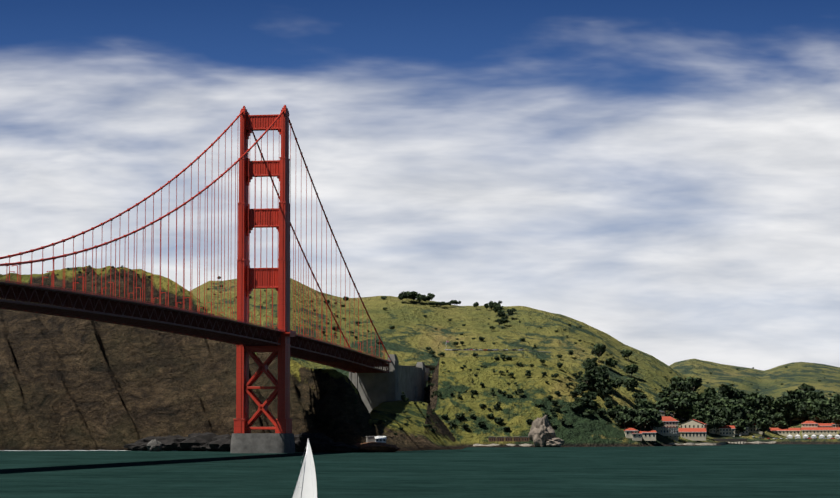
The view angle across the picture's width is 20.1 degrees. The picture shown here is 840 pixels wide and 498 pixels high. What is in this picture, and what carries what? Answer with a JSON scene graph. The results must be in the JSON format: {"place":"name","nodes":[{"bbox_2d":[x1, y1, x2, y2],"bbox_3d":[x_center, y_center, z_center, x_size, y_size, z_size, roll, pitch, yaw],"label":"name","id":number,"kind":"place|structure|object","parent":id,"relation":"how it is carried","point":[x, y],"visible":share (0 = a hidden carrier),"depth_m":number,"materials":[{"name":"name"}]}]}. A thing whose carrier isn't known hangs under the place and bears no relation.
{"place":"outdoors","nodes":[
{"label":"outdoors","id":0,"kind":"place"},
{"bbox_2d":[0,266,839,451],"bbox_3d":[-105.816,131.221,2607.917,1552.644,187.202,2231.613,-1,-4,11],"label":"hills","id":1,"kind":"structure","parent":0,"point":[68,383],"depth_m":1820.05,"materials":[{"name":"plant"}]},
{"bbox_2d":[4,450,140,450],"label":"surf foam line","id":2,"kind":"object","parent":1,"relation":"on","point":[68,450],"visible":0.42,"depth_m":1642.19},
{"bbox_2d":[124,442,147,450],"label":"shore rock","id":3,"kind":"object","parent":1,"relation":"on","point":[138,446],"visible":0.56,"depth_m":1634.58,"materials":[{"name":"stone"}]},
{"bbox_2d":[136,436,163,450],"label":"shore rock","id":4,"kind":"object","parent":1,"relation":"on","point":[148,439],"visible":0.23,"depth_m":1635.81,"materials":[{"name":"stone"}]},
{"bbox_2d":[146,439,162,451],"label":"rock","id":5,"kind":"object","parent":1,"relation":"on","point":[154,445],"visible":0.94,"depth_m":1600.18,"materials":[{"name":"stone"}]},
{"bbox_2d":[151,435,183,450],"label":"shore rock","id":6,"kind":"object","parent":1,"relation":"on","point":[165,440],"visible":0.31,"depth_m":1629.16,"materials":[{"name":"stone"}]},
{"bbox_2d":[164,437,191,450],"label":"shore rock","id":7,"kind":"object","parent":1,"relation":"on","point":[173,445],"visible":0.48,"depth_m":1622.82,"materials":[{"name":"stone"}]},
{"bbox_2d":[180,432,219,450],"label":"shore rock","id":8,"kind":"object","parent":1,"relation":"on","point":[194,441],"visible":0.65,"depth_m":1613.47,"materials":[{"name":"stone"}]},
{"bbox_2d":[200,441,217,450],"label":"shore rock","id":9,"kind":"object","parent":1,"relation":"on","point":[206,447],"visible":0.35,"depth_m":1604.27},
{"bbox_2d":[208,434,231,451],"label":"shore rock","id":10,"kind":"object","parent":1,"relation":"on","point":[221,443],"visible":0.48,"depth_m":1592.88,"materials":[{"name":"stone"}]},
{"bbox_2d":[294,432,317,451],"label":"shore rock","id":11,"kind":"object","parent":1,"relation":"on","point":[301,439],"visible":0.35,"depth_m":1557.10,"materials":[{"name":"stone"}]},
{"bbox_2d":[349,354,425,412],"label":"bridge abutment","id":12,"kind":"object","parent":1,"relation":"on","point":[377,389],"visible":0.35,"depth_m":1865.49,"materials":[{"name":"concrete"}]},
{"bbox_2d":[411,365,435,383],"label":"viaduct steel","id":13,"kind":"object","parent":1,"relation":"on","point":[432,368],"visible":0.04,"depth_m":2044.73,"materials":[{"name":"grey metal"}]},
{"bbox_2d":[444,349,523,350],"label":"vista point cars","id":14,"kind":"object","parent":1,"relation":"on","point":[481,349],"visible":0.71,"depth_m":2238.86,"materials":[{"name":"white paint"}]},
{"bbox_2d":[489,437,528,440],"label":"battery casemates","id":15,"kind":"object","parent":1,"relation":"on","point":[510,438],"visible":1,"depth_m":1862.79,"materials":[{"name":"brick"}]},
{"bbox_2d":[528,415,555,446],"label":"rock","id":16,"kind":"object","parent":1,"relation":"on","point":[542,430],"visible":0.85,"depth_m":1871.39,"materials":[{"name":"stone"}]},
{"bbox_2d":[570,389,581,396],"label":"eucalyptus tree","id":17,"kind":"object","parent":1,"relation":"on","point":[575,392],"visible":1,"depth_m":1953.72,"materials":[{"name":"green plant"}]},
{"bbox_2d":[570,402,583,409],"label":"bush","id":18,"kind":"object","parent":1,"relation":"on","point":[574,406],"visible":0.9,"depth_m":1932.88,"materials":[{"name":"green plant"}]},
{"bbox_2d":[577,373,595,383],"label":"eucalyptus tree","id":19,"kind":"object","parent":1,"relation":"on","point":[588,378],"visible":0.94,"depth_m":1979.56,"materials":[{"name":"green plant"}]},
{"bbox_2d":[582,409,595,416],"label":"bush","id":20,"kind":"object","parent":1,"relation":"on","point":[589,413],"visible":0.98,"depth_m":1935.34,"materials":[{"name":"green plant"}]},
{"bbox_2d":[583,391,596,399],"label":"bush","id":21,"kind":"object","parent":1,"relation":"on","point":[590,395],"visible":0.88,"depth_m":1954.60,"materials":[{"name":"green plant"}]},
{"bbox_2d":[585,361,597,372],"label":"eucalyptus tree","id":22,"kind":"object","parent":1,"relation":"on","point":[590,366],"visible":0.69,"depth_m":2004.89,"materials":[{"name":"green plant"}]},
{"bbox_2d":[586,400,597,407],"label":"bush","id":23,"kind":"object","parent":1,"relation":"on","point":[592,403],"visible":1,"depth_m":1947.53,"materials":[{"name":"green plant"}]},
{"bbox_2d":[591,343,605,362],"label":"eucalyptus tree","id":24,"kind":"object","parent":1,"relation":"on","point":[598,350],"visible":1,"depth_m":2238.45,"materials":[{"name":"green plant"}]},
{"bbox_2d":[595,408,606,415],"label":"bush","id":25,"kind":"object","parent":1,"relation":"on","point":[600,411],"visible":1,"depth_m":1941.35,"materials":[{"name":"green plant"}]},
{"bbox_2d":[595,366,608,376],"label":"eucalyptus tree","id":26,"kind":"object","parent":1,"relation":"on","point":[598,370],"visible":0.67,"depth_m":2000.24,"materials":[{"name":"green plant"}]},
{"bbox_2d":[595,371,608,379],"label":"eucalyptus tree","id":27,"kind":"object","parent":1,"relation":"on","point":[606,376],"visible":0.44,"depth_m":1997.44,"materials":[{"name":"green plant"}]},
{"bbox_2d":[594,378,612,396],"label":"eucalyptus tree","id":28,"kind":"object","parent":1,"relation":"on","point":[601,383],"visible":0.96,"depth_m":1975.00,"materials":[{"name":"green plant"}]},
{"bbox_2d":[597,387,611,395],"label":"cypress tree","id":29,"kind":"object","parent":1,"relation":"on","point":[601,392],"visible":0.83,"depth_m":1973.32,"materials":[{"name":"green plant"}]},
{"bbox_2d":[604,358,617,370],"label":"eucalyptus tree","id":30,"kind":"object","parent":1,"relation":"on","point":[610,362],"visible":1,"depth_m":2222.80,"materials":[{"name":"green plant"}]},
{"bbox_2d":[607,408,619,416],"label":"bush","id":31,"kind":"object","parent":1,"relation":"on","point":[611,412],"visible":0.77,"depth_m":1950.60,"materials":[{"name":"green plant"}]},
{"bbox_2d":[610,377,623,394],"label":"eucalyptus tree","id":32,"kind":"object","parent":1,"relation":"on","point":[619,381],"visible":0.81,"depth_m":1995.69,"materials":[{"name":"green plant"}]},
{"bbox_2d":[614,405,627,413],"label":"cypress tree","id":33,"kind":"object","parent":1,"relation":"on","point":[621,408],"visible":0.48,"depth_m":1948.63,"materials":[{"name":"green plant"}]},
{"bbox_2d":[614,414,632,429],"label":"eucalyptus tree","id":34,"kind":"object","parent":1,"relation":"on","point":[624,419],"visible":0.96,"depth_m":1935.68,"materials":[{"name":"green plant"}]},
{"bbox_2d":[473,441,775,445],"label":"beach","id":35,"kind":"structure","parent":1,"relation":"on","point":[725,443],"depth_m":1984.31,"materials":[{"name":"sand"}]},
{"bbox_2d":[613,405,635,416],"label":"cypress tree","id":36,"kind":"object","parent":1,"relation":"on","point":[631,412],"visible":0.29,"depth_m":1951.83,"materials":[{"name":"green plant"}]},
{"bbox_2d":[620,349,632,360],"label":"cypress tree","id":37,"kind":"object","parent":1,"relation":"on","point":[625,353],"visible":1,"depth_m":2314.79,"materials":[{"name":"green plant"}]},
{"bbox_2d":[622,364,637,377],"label":"cypress tree","id":38,"kind":"object","parent":1,"relation":"on","point":[630,368],"visible":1,"depth_m":2225.55,"materials":[{"name":"green plant"}]},
{"bbox_2d":[623,378,638,388],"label":"tree","id":39,"kind":"object","parent":1,"relation":"on","point":[630,383],"visible":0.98,"depth_m":2183.66,"materials":[{"name":"green plant"}]},
{"bbox_2d":[626,418,641,427],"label":"eucalyptus tree","id":40,"kind":"object","parent":1,"relation":"on","point":[633,422],"visible":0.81,"depth_m":1940.11,"materials":[{"name":"green plant"}]},
{"bbox_2d":[632,392,647,398],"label":"cypress tree","id":41,"kind":"object","parent":1,"relation":"on","point":[635,395],"visible":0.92,"depth_m":2017.08,"materials":[{"name":"green plant"}]},
{"bbox_2d":[634,416,648,429],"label":"eucalyptus tree","id":42,"kind":"object","parent":1,"relation":"on","point":[643,420],"visible":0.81,"depth_m":1940.79,"materials":[{"name":"green plant"}]},
{"bbox_2d":[632,408,652,417],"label":"cypress tree","id":43,"kind":"object","parent":1,"relation":"on","point":[644,412],"visible":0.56,"depth_m":1955.70,"materials":[{"name":"green plant"}]},
{"bbox_2d":[634,400,659,410],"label":"cypress tree","id":44,"kind":"object","parent":1,"relation":"on","point":[645,404],"visible":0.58,"depth_m":1979.22,"materials":[{"name":"green plant"}]},
{"bbox_2d":[644,413,657,429],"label":"cypress tree","id":45,"kind":"object","parent":1,"relation":"on","point":[653,419],"visible":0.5,"depth_m":1950.76,"materials":[{"name":"green plant"}]},
{"bbox_2d":[644,418,663,429],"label":"cypress tree","id":46,"kind":"object","parent":1,"relation":"on","point":[658,423],"visible":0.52,"depth_m":1953.80,"materials":[{"name":"green plant"}]},
{"bbox_2d":[647,407,661,429],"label":"eucalyptus tree","id":47,"kind":"object","parent":1,"relation":"on","point":[658,413],"visible":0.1,"depth_m":1965.81,"materials":[{"name":"green plant"}]},
{"bbox_2d":[657,390,669,398],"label":"cypress tree","id":48,"kind":"object","parent":1,"relation":"on","point":[660,394],"visible":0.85,"depth_m":2182.51,"materials":[{"name":"green plant"}]},
{"bbox_2d":[656,397,674,411],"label":"eucalyptus tree","id":49,"kind":"object","parent":1,"relation":"on","point":[667,404],"visible":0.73,"depth_m":2037.87,"materials":[{"name":"green plant"}]},
{"bbox_2d":[671,390,688,399],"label":"eucalyptus tree","id":50,"kind":"object","parent":1,"relation":"on","point":[682,394],"visible":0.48,"depth_m":2158.86,"materials":[{"name":"green plant"}]},
{"bbox_2d":[669,376,691,391],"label":"eucalyptus tree","id":51,"kind":"object","parent":1,"relation":"on","point":[673,381],"visible":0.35,"depth_m":2237.05,"materials":[{"name":"green plant"}]},
{"bbox_2d":[672,397,692,417],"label":"cypress tree","id":52,"kind":"object","parent":1,"relation":"on","point":[679,402],"visible":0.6,"depth_m":2139.44,"materials":[{"name":"green plant"}]},
{"bbox_2d":[675,379,689,391],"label":"eucalyptus tree","id":53,"kind":"object","parent":1,"relation":"on","point":[684,384],"visible":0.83,"depth_m":2220.95,"materials":[{"name":"green plant"}]},
{"bbox_2d":[671,394,698,403],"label":"cypress tree","id":54,"kind":"object","parent":1,"relation":"on","point":[695,400],"visible":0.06,"depth_m":2165.68,"materials":[{"name":"green plant"}]},
{"bbox_2d":[677,400,701,418],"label":"eucalyptus tree","id":55,"kind":"object","parent":1,"relation":"on","point":[691,410],"visible":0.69,"depth_m":2139.35,"materials":[{"name":"green plant"}]},
{"bbox_2d":[685,376,701,390],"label":"eucalyptus tree","id":56,"kind":"object","parent":1,"relation":"on","point":[695,383],"visible":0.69,"depth_m":2270.76,"materials":[{"name":"green plant"}]},
{"bbox_2d":[689,412,704,421],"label":"eucalyptus tree","id":57,"kind":"object","parent":1,"relation":"on","point":[698,416],"visible":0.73,"depth_m":2130.05,"materials":[{"name":"green plant"}]},
{"bbox_2d":[699,392,712,404],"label":"eucalyptus tree","id":58,"kind":"object","parent":1,"relation":"on","point":[706,397],"visible":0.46,"depth_m":2210.55,"materials":[{"name":"green plant"}]},
{"bbox_2d":[701,404,718,415],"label":"eucalyptus tree","id":59,"kind":"object","parent":1,"relation":"on","point":[708,408],"visible":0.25,"depth_m":2147.74,"materials":[{"name":"green plant"}]},
{"bbox_2d":[704,391,721,402],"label":"eucalyptus tree","id":60,"kind":"object","parent":1,"relation":"on","point":[709,393],"visible":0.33,"depth_m":2216.54,"materials":[{"name":"green plant"}]},
{"bbox_2d":[709,398,719,406],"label":"eucalyptus tree","id":61,"kind":"object","parent":1,"relation":"on","point":[715,403],"visible":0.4,"depth_m":2199.86,"materials":[{"name":"green plant"}]},
{"bbox_2d":[704,384,731,399],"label":"eucalyptus tree","id":62,"kind":"object","parent":1,"relation":"on","point":[722,388],"visible":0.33,"depth_m":2243.24,"materials":[{"name":"green plant"}]},
{"bbox_2d":[712,416,728,432],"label":"eucalyptus tree","id":63,"kind":"object","parent":1,"relation":"on","point":[724,421],"visible":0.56,"depth_m":2136.37,"materials":[{"name":"green plant"}]},
{"bbox_2d":[706,437,746,443],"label":"dock","id":64,"kind":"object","parent":1,"relation":"on","point":[730,440],"depth_m":2096.11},
{"bbox_2d":[717,398,737,408],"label":"eucalyptus tree","id":65,"kind":"object","parent":1,"relation":"on","point":[723,402],"visible":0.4,"depth_m":2196.71,"materials":[{"name":"green plant"}]},
{"bbox_2d":[624,421,831,437],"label":"buildings","id":66,"kind":"structure","parent":1,"relation":"on","point":[730,431],"depth_m":2150.54,"materials":[{"name":"beige paint"}]},
{"bbox_2d":[715,404,741,425],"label":"cypress tree","id":67,"kind":"object","parent":1,"relation":"on","point":[726,409],"visible":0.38,"depth_m":2164.35,"materials":[{"name":"green plant"}]},
{"bbox_2d":[721,387,740,398],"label":"eucalyptus tree","id":68,"kind":"object","parent":1,"relation":"on","point":[734,394],"visible":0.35,"depth_m":2252.96,"materials":[{"name":"green plant"}]},
{"bbox_2d":[719,404,744,425],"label":"eucalyptus tree","id":69,"kind":"object","parent":1,"relation":"on","point":[741,409],"visible":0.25,"depth_m":2164.32,"materials":[{"name":"green plant"}]},
{"bbox_2d":[719,408,745,422],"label":"cypress tree","id":70,"kind":"object","parent":1,"relation":"on","point":[730,417],"visible":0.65,"depth_m":2159.64,"materials":[{"name":"green plant"}]},
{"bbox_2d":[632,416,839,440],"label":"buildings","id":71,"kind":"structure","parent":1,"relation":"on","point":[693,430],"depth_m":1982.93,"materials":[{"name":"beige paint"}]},
{"bbox_2d":[730,419,748,426],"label":"cypress tree","id":72,"kind":"object","parent":1,"relation":"on","point":[741,422],"visible":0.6,"depth_m":2148.47,"materials":[{"name":"green plant"}]},
{"bbox_2d":[735,424,745,435],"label":"eucalyptus tree","id":73,"kind":"object","parent":1,"relation":"on","point":[740,427],"visible":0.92,"depth_m":2145.31,"materials":[{"name":"green plant"}]},
{"bbox_2d":[736,395,755,406],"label":"cypress tree","id":74,"kind":"object","parent":1,"relation":"on","point":[749,400],"visible":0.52,"depth_m":2235.97,"materials":[{"name":"green plant"}]},
{"bbox_2d":[743,406,766,422],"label":"eucalyptus tree","id":75,"kind":"object","parent":1,"relation":"on","point":[750,412],"visible":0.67,"depth_m":2168.78,"materials":[{"name":"green plant"}]},
{"bbox_2d":[679,417,839,438],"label":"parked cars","id":76,"kind":"object","parent":1,"relation":"on","point":[781,437],"visible":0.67,"depth_m":2136.25,"materials":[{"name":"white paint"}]},
{"bbox_2d":[753,394,772,407],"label":"eucalyptus tree","id":77,"kind":"object","parent":1,"relation":"on","point":[760,397],"visible":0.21,"depth_m":2297.01,"materials":[{"name":"green plant"}]},
{"bbox_2d":[755,417,772,436],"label":"eucalyptus tree","id":78,"kind":"object","parent":1,"relation":"on","point":[763,423],"visible":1,"depth_m":2152.10,"materials":[{"name":"green plant"}]},
{"bbox_2d":[773,412,784,421],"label":"eucalyptus tree","id":79,"kind":"object","parent":1,"relation":"on","point":[778,416],"visible":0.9,"depth_m":2311.63,"materials":[{"name":"green plant"}]},
{"bbox_2d":[774,420,787,427],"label":"cypress tree","id":80,"kind":"object","parent":1,"relation":"on","point":[782,424],"visible":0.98,"depth_m":2245.43,"materials":[{"name":"green plant"}]},
{"bbox_2d":[771,397,793,420],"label":"eucalyptus tree","id":81,"kind":"object","parent":1,"relation":"on","point":[779,405],"visible":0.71,"depth_m":2329.75,"materials":[{"name":"green plant"}]},
{"bbox_2d":[784,407,792,422],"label":"eucalyptus tree","id":82,"kind":"object","parent":1,"relation":"on","point":[788,416],"visible":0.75,"depth_m":2328.59,"materials":[{"name":"green plant"}]},
{"bbox_2d":[779,402,798,426],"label":"eucalyptus tree","id":83,"kind":"object","parent":1,"relation":"on","point":[793,404],"visible":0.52,"depth_m":2332.45,"materials":[{"name":"green plant"}]},
{"bbox_2d":[781,389,805,399],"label":"cypress tree","id":84,"kind":"object","parent":1,"relation":"on","point":[796,394],"visible":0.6,"depth_m":2374.26,"materials":[{"name":"green plant"}]},
{"bbox_2d":[795,404,808,422],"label":"eucalyptus tree","id":85,"kind":"object","parent":1,"relation":"on","point":[799,407],"visible":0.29,"depth_m":2328.28,"materials":[{"name":"green plant"}]},
{"bbox_2d":[768,427,839,436],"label":"fort baker sheds","id":86,"kind":"object","parent":1,"relation":"on","point":[824,431],"visible":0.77,"depth_m":2288.86,"materials":[{"name":"beige paint"}]},
{"bbox_2d":[798,398,815,405],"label":"cypress tree","id":87,"kind":"object","parent":1,"relation":"on","point":[806,401],"visible":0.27,"depth_m":2338.95,"materials":[{"name":"green plant"}]},
{"bbox_2d":[802,385,814,390],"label":"cypress tree","id":88,"kind":"object","parent":1,"relation":"on","point":[807,387],"visible":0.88,"depth_m":2507.03,"materials":[{"name":"green plant"}]},
{"bbox_2d":[787,434,839,437],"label":"event tents","id":89,"kind":"object","parent":1,"relation":"on","point":[813,436],"visible":0.81,"depth_m":2141.26,"materials":[{"name":"grey fabric"}]},
{"bbox_2d":[804,403,823,415],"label":"cypress tree","id":90,"kind":"object","parent":1,"relation":"on","point":[811,410],"visible":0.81,"depth_m":2320.53,"materials":[{"name":"green plant"}]},
{"bbox_2d":[806,394,828,401],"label":"eucalyptus tree","id":91,"kind":"object","parent":1,"relation":"on","point":[811,396],"visible":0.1,"depth_m":2360.99,"materials":[{"name":"green plant"}]},
{"bbox_2d":[808,415,829,422],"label":"cypress tree","id":92,"kind":"object","parent":1,"relation":"on","point":[819,418],"visible":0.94,"depth_m":2311.89,"materials":[{"name":"green plant"}]},
{"bbox_2d":[821,406,834,417],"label":"eucalyptus tree","id":93,"kind":"object","parent":1,"relation":"on","point":[830,409],"visible":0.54,"depth_m":2329.80,"materials":[{"name":"green plant"}]},
{"bbox_2d":[821,400,835,410],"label":"cypress tree","id":94,"kind":"object","parent":1,"relation":"on","point":[827,403],"visible":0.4,"depth_m":2346.64,"materials":[{"name":"green plant"}]},
{"bbox_2d":[830,393,839,404],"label":"eucalyptus tree","id":95,"kind":"object","parent":1,"relation":"on","point":[835,398],"visible":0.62,"depth_m":2366.26,"materials":[{"name":"green plant"}]},
{"bbox_2d":[831,414,839,423],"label":"cypress tree","id":96,"kind":"object","parent":1,"relation":"on","point":[835,419],"visible":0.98,"depth_m":2310.72,"materials":[{"name":"green plant"}]},
{"bbox_2d":[0,444,839,497],"bbox_3d":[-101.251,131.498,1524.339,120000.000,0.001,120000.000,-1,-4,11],"label":"sea water","id":97,"kind":"structure","parent":0,"point":[768,471],"depth_m":920.45,"materials":[{"name":"teal liquid"}]},
{"bbox_2d":[230,433,294,452],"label":"tower pier","id":98,"kind":"structure","parent":97,"relation":"in","point":[262,442],"depth_m":1511.15,"materials":[{"name":"concrete"}]},
{"bbox_2d":[233,105,291,432],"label":"bridge tower","id":99,"kind":"structure","parent":98,"relation":"on","point":[278,218],"depth_m":1529.61,"materials":[{"name":"metal"}]},
{"bbox_2d":[0,110,389,357],"bbox_3d":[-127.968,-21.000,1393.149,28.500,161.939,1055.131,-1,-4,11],"label":"cables","id":100,"kind":"object","parent":99,"relation":"attached to","point":[135,205],"visible":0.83,"depth_m":1401.56,"materials":[{"name":"metal"}]},
{"bbox_2d":[6,115,379,357],"bbox_3d":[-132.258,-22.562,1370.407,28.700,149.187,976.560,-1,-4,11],"label":"suspender ropes","id":101,"kind":"object","parent":100,"relation":"hanging from","point":[261,154],"visible":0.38,"depth_m":1455.79,"materials":[{"name":"metal"}]},
{"bbox_2d":[0,265,390,372],"bbox_3d":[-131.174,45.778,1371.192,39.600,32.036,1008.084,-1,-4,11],"label":"deck truss","id":102,"kind":"object","parent":99,"relation":"attached to","point":[119,311],"visible":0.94,"depth_m":1307.14,"materials":[{"name":"red metal"}]},
{"bbox_2d":[292,439,316,497],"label":"sailboat","id":103,"kind":"object","parent":97,"relation":"on","point":[306,486],"visible":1,"depth_m":468.92,"materials":[{"name":"white"}]},
{"bbox_2d":[354,442,397,451],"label":"lime point rocks","id":104,"kind":"object","parent":97,"relation":"in","point":[375,447],"visible":0.81,"depth_m":1569.33,"materials":[{"name":"stone"}]},
{"bbox_2d":[375,436,386,442],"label":"small building","id":105,"kind":"structure","parent":104,"relation":"on","point":[380,439],"depth_m":1578.98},
{"bbox_2d":[544,437,564,446],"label":"rock","id":106,"kind":"object","parent":97,"relation":"in","point":[554,442],"visible":0.79,"depth_m":1867.05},
{"bbox_2d":[0,0,839,370],"label":"sky","id":107,"kind":"structure","parent":0,"point":[661,178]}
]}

